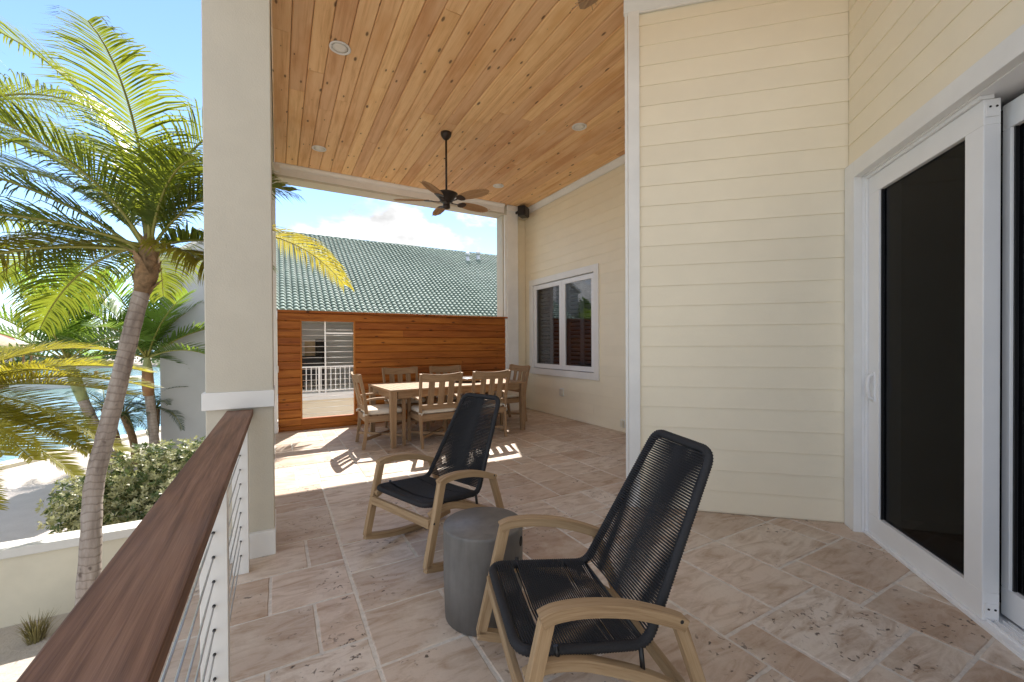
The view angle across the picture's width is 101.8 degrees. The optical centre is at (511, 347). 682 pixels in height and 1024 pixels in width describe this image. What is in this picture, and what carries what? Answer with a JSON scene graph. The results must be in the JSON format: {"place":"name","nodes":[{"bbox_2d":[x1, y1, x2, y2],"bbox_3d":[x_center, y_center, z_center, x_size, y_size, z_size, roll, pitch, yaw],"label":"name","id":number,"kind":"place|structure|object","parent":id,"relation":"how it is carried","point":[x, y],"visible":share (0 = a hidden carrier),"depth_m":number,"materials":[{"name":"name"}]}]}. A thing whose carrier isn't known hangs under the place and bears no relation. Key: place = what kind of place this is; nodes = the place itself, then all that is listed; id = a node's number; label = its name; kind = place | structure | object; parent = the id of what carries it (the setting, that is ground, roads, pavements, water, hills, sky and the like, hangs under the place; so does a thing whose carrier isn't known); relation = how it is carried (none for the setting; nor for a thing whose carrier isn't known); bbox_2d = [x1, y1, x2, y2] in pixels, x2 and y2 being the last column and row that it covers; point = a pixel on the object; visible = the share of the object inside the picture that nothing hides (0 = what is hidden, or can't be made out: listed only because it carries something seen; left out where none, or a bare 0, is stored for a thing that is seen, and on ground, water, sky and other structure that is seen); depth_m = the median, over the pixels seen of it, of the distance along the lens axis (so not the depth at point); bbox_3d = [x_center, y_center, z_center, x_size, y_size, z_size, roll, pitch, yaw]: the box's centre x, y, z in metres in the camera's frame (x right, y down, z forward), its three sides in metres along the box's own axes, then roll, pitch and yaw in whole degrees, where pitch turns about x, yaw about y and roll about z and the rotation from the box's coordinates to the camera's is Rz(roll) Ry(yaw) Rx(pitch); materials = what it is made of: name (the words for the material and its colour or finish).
{"place":"outdoors","nodes":[
{"label":"outdoors","id":0,"kind":"place"},
{"bbox_2d":[0,350,160,461],"bbox_3d":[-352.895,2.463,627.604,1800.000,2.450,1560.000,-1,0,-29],"label":"canal water","id":1,"kind":"structure","parent":0,"point":[60,392],"depth_m":34.29,"materials":[{"name":"teal liquid"}]},
{"bbox_2d":[0,335,42,387],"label":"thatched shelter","id":2,"kind":"object","parent":1,"relation":"in","point":[4,341],"visible":0.1,"depth_m":44.69,"materials":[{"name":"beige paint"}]},
{"bbox_2d":[9,371,104,389],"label":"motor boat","id":3,"kind":"object","parent":1,"relation":"on","point":[35,386],"visible":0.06,"depth_m":40.77,"materials":[{"name":"white paint"}]},
{"bbox_2d":[0,371,141,388],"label":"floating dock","id":4,"kind":"object","parent":1,"relation":"on","point":[96,383],"visible":0.06,"depth_m":45.38,"materials":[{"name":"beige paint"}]},
{"bbox_2d":[0,476,168,542],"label":"driveway","id":5,"kind":"structure","parent":0,"point":[20,517],"depth_m":8.43,"materials":[{"name":"grey concrete"}]},
{"bbox_2d":[0,432,176,681],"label":"sand ground","id":6,"kind":"structure","parent":0,"point":[17,656],"depth_m":5.08,"materials":[{"name":"white sand"}]},
{"bbox_2d":[13,609,60,645],"bbox_3d":[-5.425,3.184,4.760,0.424,0.318,0.434,0,1,38],"label":"grass tuft","id":7,"kind":"object","parent":6,"relation":"on","point":[34,633],"visible":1,"depth_m":4.73,"materials":[{"name":"green plant"}]},
{"bbox_2d":[0,51,130,156],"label":"coconut palm","id":8,"kind":"object","parent":6,"relation":"on","point":[6,88],"visible":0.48,"depth_m":5.60,"materials":[{"name":"green palm leaf"},{"name":"yellow-green palm leaf"},{"name":"bark"}]},
{"bbox_2d":[0,520,141,627],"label":"planter wall","id":9,"kind":"structure","parent":6,"relation":"on","point":[38,573],"depth_m":5.14,"materials":[{"name":"beige paint"}]},
{"bbox_2d":[0,426,160,468],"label":"seawall cap","id":10,"kind":"object","parent":6,"relation":"on","point":[11,463],"depth_m":12.14,"materials":[{"name":"beige paint"}]},
{"bbox_2d":[0,340,163,509],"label":"date palm","id":11,"kind":"object","parent":6,"relation":"on","point":[11,414],"visible":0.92,"depth_m":5.46,"materials":[{"name":"green plant"}]},
{"bbox_2d":[0,259,188,472],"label":"christmas palm","id":12,"kind":"object","parent":6,"relation":"on","point":[75,329],"visible":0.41,"depth_m":10.52,"materials":[{"name":"green plant"}]},
{"bbox_2d":[0,267,204,458],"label":"christmas palm","id":13,"kind":"object","parent":6,"relation":"on","point":[154,324],"visible":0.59,"depth_m":11.17,"materials":[{"name":"green plant"}]},
{"bbox_2d":[35,435,204,534],"bbox_3d":[-5.459,2.407,6.756,3.039,1.875,1.725,-1,0,-29],"label":"variegated shrub","id":14,"kind":"object","parent":6,"relation":"on","point":[144,492],"visible":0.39,"depth_m":6.17,"materials":[{"name":"green plant"}]},
{"bbox_2d":[55,383,187,464],"bbox_3d":[-10.835,2.173,11.774,3.206,2.432,2.496,-1,0,-29],"label":"pygmy date palm","id":15,"kind":"object","parent":6,"relation":"on","point":[128,424],"visible":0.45,"depth_m":11.64,"materials":[{"name":"green plant"}]},
{"bbox_2d":[0,5,353,606],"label":"coconut palm","id":16,"kind":"object","parent":6,"relation":"on","point":[155,197],"visible":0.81,"depth_m":4.80,"materials":[{"name":"green plant"}]},
{"bbox_2d":[34,355,159,368],"bbox_3d":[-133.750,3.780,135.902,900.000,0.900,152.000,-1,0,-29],"label":"shore","id":17,"kind":"structure","parent":0,"point":[153,364],"depth_m":83.46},
{"bbox_2d":[0,334,15,366],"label":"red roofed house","id":18,"kind":"structure","parent":17,"relation":"on","point":[11,359],"depth_m":77.16,"materials":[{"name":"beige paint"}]},
{"bbox_2d":[1,341,159,364],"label":"mangrove belt","id":19,"kind":"object","parent":17,"relation":"on","point":[39,359],"visible":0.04,"depth_m":82.98,"materials":[{"name":"green plant"}]},
{"bbox_2d":[159,238,205,460],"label":"stucco building","id":20,"kind":"structure","parent":0,"point":[186,402],"depth_m":12.21,"materials":[{"name":"white paint"}]},
{"bbox_2d":[0,0,496,347],"label":"sky","id":21,"kind":"structure","parent":0,"point":[171,28],"materials":[{"name":"blue"}]},
{"bbox_2d":[302,356,324,388],"bbox_3d":[-6.370,0.779,13.326,0.655,1.008,0.869,-1,0,-29],"label":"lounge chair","id":22,"kind":"object","parent":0,"point":[312,359],"visible":0.61,"depth_m":13.46,"materials":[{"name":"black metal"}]},
{"bbox_2d":[276,231,496,417],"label":"neighbor house","id":23,"kind":"structure","parent":0,"point":[385,277],"depth_m":14.61,"materials":[{"name":"green tile"}]},
{"bbox_2d":[315,340,324,383],"bbox_3d":[-6.656,0.501,14.477,0.320,1.550,0.039,-1,0,-29],"label":"dark doorway","id":24,"kind":"structure","parent":23,"relation":"in","point":[319,351],"depth_m":14.46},
{"bbox_2d":[302,365,353,392],"bbox_3d":[-5.304,0.908,11.942,2.235,0.759,0.060,-1,0,-29],"label":"balcony railing","id":25,"kind":"object","parent":23,"relation":"on","point":[319,367],"visible":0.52,"depth_m":11.86,"materials":[{"name":"white metal"}]},
{"bbox_2d":[465,252,469,260],"bbox_3d":[-2.065,-4.226,19.413,0.320,0.450,0.320,-1,0,-29],"label":"roof vent","id":26,"kind":"object","parent":23,"relation":"on","point":[467,254],"visible":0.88,"depth_m":19.34,"materials":[{"name":"white metal"}]},
{"bbox_2d":[476,251,480,259],"bbox_3d":[-1.629,-4.403,20.002,0.320,0.450,0.320,-1,0,-29],"label":"roof vent","id":27,"kind":"object","parent":23,"relation":"on","point":[478,254],"visible":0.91,"depth_m":19.93,"materials":[{"name":"white metal"}]},
{"bbox_2d":[270,0,627,206],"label":"ceiling","id":28,"kind":"structure","parent":0,"point":[508,94],"depth_m":4.61,"materials":[{"name":"brown wood"}]},
{"bbox_2d":[312,145,325,151],"bbox_3d":[-2.749,-2.835,5.937,0.194,0.009,0.194,-1,0,-29],"label":"recessed light","id":29,"kind":"object","parent":28,"relation":"attached to","point":[318,148],"visible":1,"depth_m":5.93,"materials":[{"name":"white paint"}]},
{"bbox_2d":[329,40,350,54],"bbox_3d":[-1.622,-2.826,3.931,0.194,0.009,0.194,-1,0,-29],"label":"recessed light","id":30,"kind":"object","parent":28,"relation":"attached to","point":[339,47],"visible":1,"depth_m":3.92,"materials":[{"name":"white paint"}]},
{"bbox_2d":[274,162,527,220],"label":"roof beam","id":31,"kind":"structure","parent":28,"relation":"attached to","point":[301,176],"depth_m":7.13,"materials":[{"name":"beige paint"}]},
{"bbox_2d":[393,130,489,215],"bbox_3d":[-0.870,-2.341,5.558,1.324,1.012,1.309,-1,0,-29],"label":"ceiling fan","id":32,"kind":"object","parent":28,"relation":"hanging from","point":[446,197],"visible":1,"depth_m":5.47,"materials":[{"name":"brown metal"}]},
{"bbox_2d":[493,184,503,187],"bbox_3d":[-0.241,-2.859,7.369,0.194,0.009,0.194,-1,0,-29],"label":"recessed light","id":33,"kind":"object","parent":28,"relation":"attached to","point":[498,185],"visible":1,"depth_m":7.35,"materials":[{"name":"white paint"}]},
{"bbox_2d":[572,123,586,130],"bbox_3d":[0.870,-2.849,5.380,0.194,0.009,0.194,-1,0,-29],"label":"recessed light","id":34,"kind":"object","parent":28,"relation":"attached to","point":[579,126],"visible":1,"depth_m":5.37,"materials":[{"name":"white paint"}]},
{"bbox_2d":[572,0,597,9],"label":"ceiling fan","id":35,"kind":"object","parent":28,"relation":"hanging from","point":[583,4],"visible":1,"depth_m":2.33,"materials":[{"name":"brown wood"}]},
{"bbox_2d":[158,408,1023,681],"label":"patio floor","id":36,"kind":"structure","parent":0,"point":[326,592],"depth_m":2.29,"materials":[{"name":"tile"}]},
{"bbox_2d":[16,409,252,681],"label":"cable railing","id":37,"kind":"object","parent":36,"relation":"on","point":[120,622],"visible":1,"depth_m":0.84,"materials":[{"name":"white paint"}]},
{"bbox_2d":[201,0,275,563],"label":"porch column","id":38,"kind":"structure","parent":36,"relation":"on","point":[237,191],"depth_m":2.63,"materials":[{"name":"beige paint"}]},
{"bbox_2d":[271,80,273,174],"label":"side beam","id":39,"kind":"structure","parent":38,"relation":"on","point":[272,129],"depth_m":5.11,"materials":[{"name":"beige paint"}]},
{"bbox_2d":[272,162,279,433],"bbox_3d":[-3.850,-0.756,6.461,0.455,4.155,0.385,-1,0,-29],"label":"corner pilaster","id":40,"kind":"object","parent":36,"relation":"on","point":[276,167],"visible":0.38,"depth_m":6.40,"materials":[{"name":"beige paint"}]},
{"bbox_2d":[351,372,406,449],"bbox_3d":[-1.836,0.826,5.694,0.656,0.987,0.626,-1,0,-29],"label":"dining chair","id":41,"kind":"object","parent":36,"relation":"on","point":[367,414],"visible":0.85,"depth_m":5.52,"materials":[{"name":"brown wood"}]},
{"bbox_2d":[277,310,507,431],"bbox_3d":[-1.871,0.350,7.489,4.082,1.907,0.122,-1,0,-29],"label":"privacy fence","id":42,"kind":"object","parent":36,"relation":"on","point":[468,344],"visible":0.74,"depth_m":7.25,"materials":[{"name":"orange wood"}]},
{"bbox_2d":[382,366,429,429],"bbox_3d":[-1.723,0.818,6.745,0.626,0.987,0.656,-1,1,-32],"label":"dining chair","id":43,"kind":"object","parent":36,"relation":"on","point":[399,372],"visible":0.3,"depth_m":6.88,"materials":[{"name":"brown wood"}]},
{"bbox_2d":[363,393,503,573],"bbox_3d":[-0.474,0.841,2.832,0.681,0.980,0.802,0,1,40],"label":"rocking chair","id":44,"kind":"object","parent":36,"relation":"on","point":[440,495],"visible":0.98,"depth_m":2.81,"materials":[{"name":"black fabric"}]},
{"bbox_2d":[407,372,462,448],"bbox_3d":[-1.070,0.822,5.734,0.626,0.987,0.656,-1,1,-31],"label":"dining chair","id":45,"kind":"object","parent":36,"relation":"on","point":[431,410],"visible":0.81,"depth_m":5.54,"materials":[{"name":"brown wood"}]},
{"bbox_2d":[368,379,526,448],"bbox_3d":[-0.971,0.924,6.434,2.160,0.765,1.098,-1,1,-33],"label":"dining table","id":46,"kind":"object","parent":36,"relation":"on","point":[394,391],"visible":0.66,"depth_m":6.01,"materials":[{"name":"brown wood"}]},
{"bbox_2d":[458,376,480,381],"bbox_3d":[-0.704,0.506,6.605,0.510,0.066,0.510,-1,0,-29],"label":"lazy susan","id":47,"kind":"object","parent":46,"relation":"on","point":[467,378],"visible":0.36,"depth_m":6.50,"materials":[{"name":"metal"}]},
{"bbox_2d":[429,365,467,427],"bbox_3d":[-1.028,0.811,7.182,0.626,0.987,0.656,-1,1,-33],"label":"dining chair","id":48,"kind":"object","parent":36,"relation":"on","point":[445,369],"visible":0.2,"depth_m":7.35,"materials":[{"name":"brown wood"}]},
{"bbox_2d":[443,507,522,636],"bbox_3d":[-0.145,1.108,2.109,0.400,0.454,0.400,-1,0,-29],"label":"side table","id":49,"kind":"object","parent":36,"relation":"on","point":[469,536],"visible":0.75,"depth_m":1.95,"materials":[{"name":"grey concrete"}]},
{"bbox_2d":[456,370,510,440],"bbox_3d":[-0.432,0.815,6.173,0.626,0.987,0.656,-1,1,-32],"label":"dining chair","id":50,"kind":"object","parent":36,"relation":"on","point":[492,376],"visible":0.5,"depth_m":6.00,"materials":[{"name":"brown wood"}]},
{"bbox_2d":[497,205,518,410],"bbox_3d":[-0.072,-0.793,8.588,0.335,4.153,0.380,-1,0,-29],"label":"wall pilaster","id":51,"kind":"object","parent":36,"relation":"on","point":[507,265],"depth_m":8.46,"materials":[{"name":"beige paint"}]},
{"bbox_2d":[515,205,528,218],"bbox_3d":[0.156,-2.740,8.409,0.331,0.221,0.248,0,0,23],"label":"wall speaker","id":52,"kind":"object","parent":51,"relation":"attached to","point":[522,212],"depth_m":8.29,"materials":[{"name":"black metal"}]},
{"bbox_2d":[485,364,530,424],"bbox_3d":[-0.091,0.804,7.379,0.656,0.987,0.626,-1,1,-34],"label":"dining chair","id":53,"kind":"object","parent":36,"relation":"on","point":[512,396],"visible":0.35,"depth_m":7.34,"materials":[{"name":"brown wood"}]},
{"bbox_2d":[518,154,625,432],"bbox_3d":[1.257,-0.747,7.516,0.969,4.267,3.475,-1,0,-29],"label":"window wall","id":54,"kind":"structure","parent":36,"relation":"on","point":[571,296],"depth_m":7.35,"materials":[{"name":"beige paint"}]},
{"bbox_2d":[559,388,563,396],"bbox_3d":[0.908,0.826,7.685,0.038,0.150,0.110,-1,0,-29],"label":"outlet cover","id":55,"kind":"object","parent":54,"relation":"attached to","point":[561,391],"visible":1,"depth_m":7.65,"materials":[{"name":"white paint"}]},
{"bbox_2d":[529,263,599,380],"bbox_3d":[0.958,-0.421,7.750,0.177,1.912,2.130,-1,0,-29],"label":"window","id":56,"kind":"structure","parent":54,"relation":"in","point":[563,280],"depth_m":7.65,"materials":[{"name":"white paint"}]},
{"bbox_2d":[548,280,590,364],"bbox_3d":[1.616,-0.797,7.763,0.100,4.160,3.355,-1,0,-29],"label":"window blind","id":57,"kind":"structure","parent":54,"relation":"in","point":[589,280],"depth_m":8.29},
{"bbox_2d":[620,419,624,427],"bbox_3d":[1.674,1.157,6.327,0.038,0.120,0.080,-1,0,-29],"label":"outlet cover","id":58,"kind":"object","parent":54,"relation":"attached to","point":[622,423],"visible":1,"depth_m":6.30,"materials":[{"name":"white paint"}]},
{"bbox_2d":[476,430,713,681],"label":"rocking chair","id":59,"kind":"object","parent":36,"relation":"on","point":[616,611],"visible":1,"depth_m":1.50,"materials":[{"name":"black fabric"}]},
{"bbox_2d":[624,0,848,522],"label":"angled siding wall","id":60,"kind":"structure","parent":36,"relation":"on","point":[736,138],"depth_m":3.26,"materials":[{"name":"beige paint"}]},
{"bbox_2d":[844,0,1023,660],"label":"door wall","id":61,"kind":"structure","parent":36,"relation":"on","point":[934,363],"depth_m":2.27,"materials":[{"name":"beige paint"}]},
{"bbox_2d":[862,60,1023,660],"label":"sliding door","id":62,"kind":"structure","parent":61,"relation":"in","point":[931,210],"depth_m":2.20,"materials":[{"name":"white plastic"}]}
]}

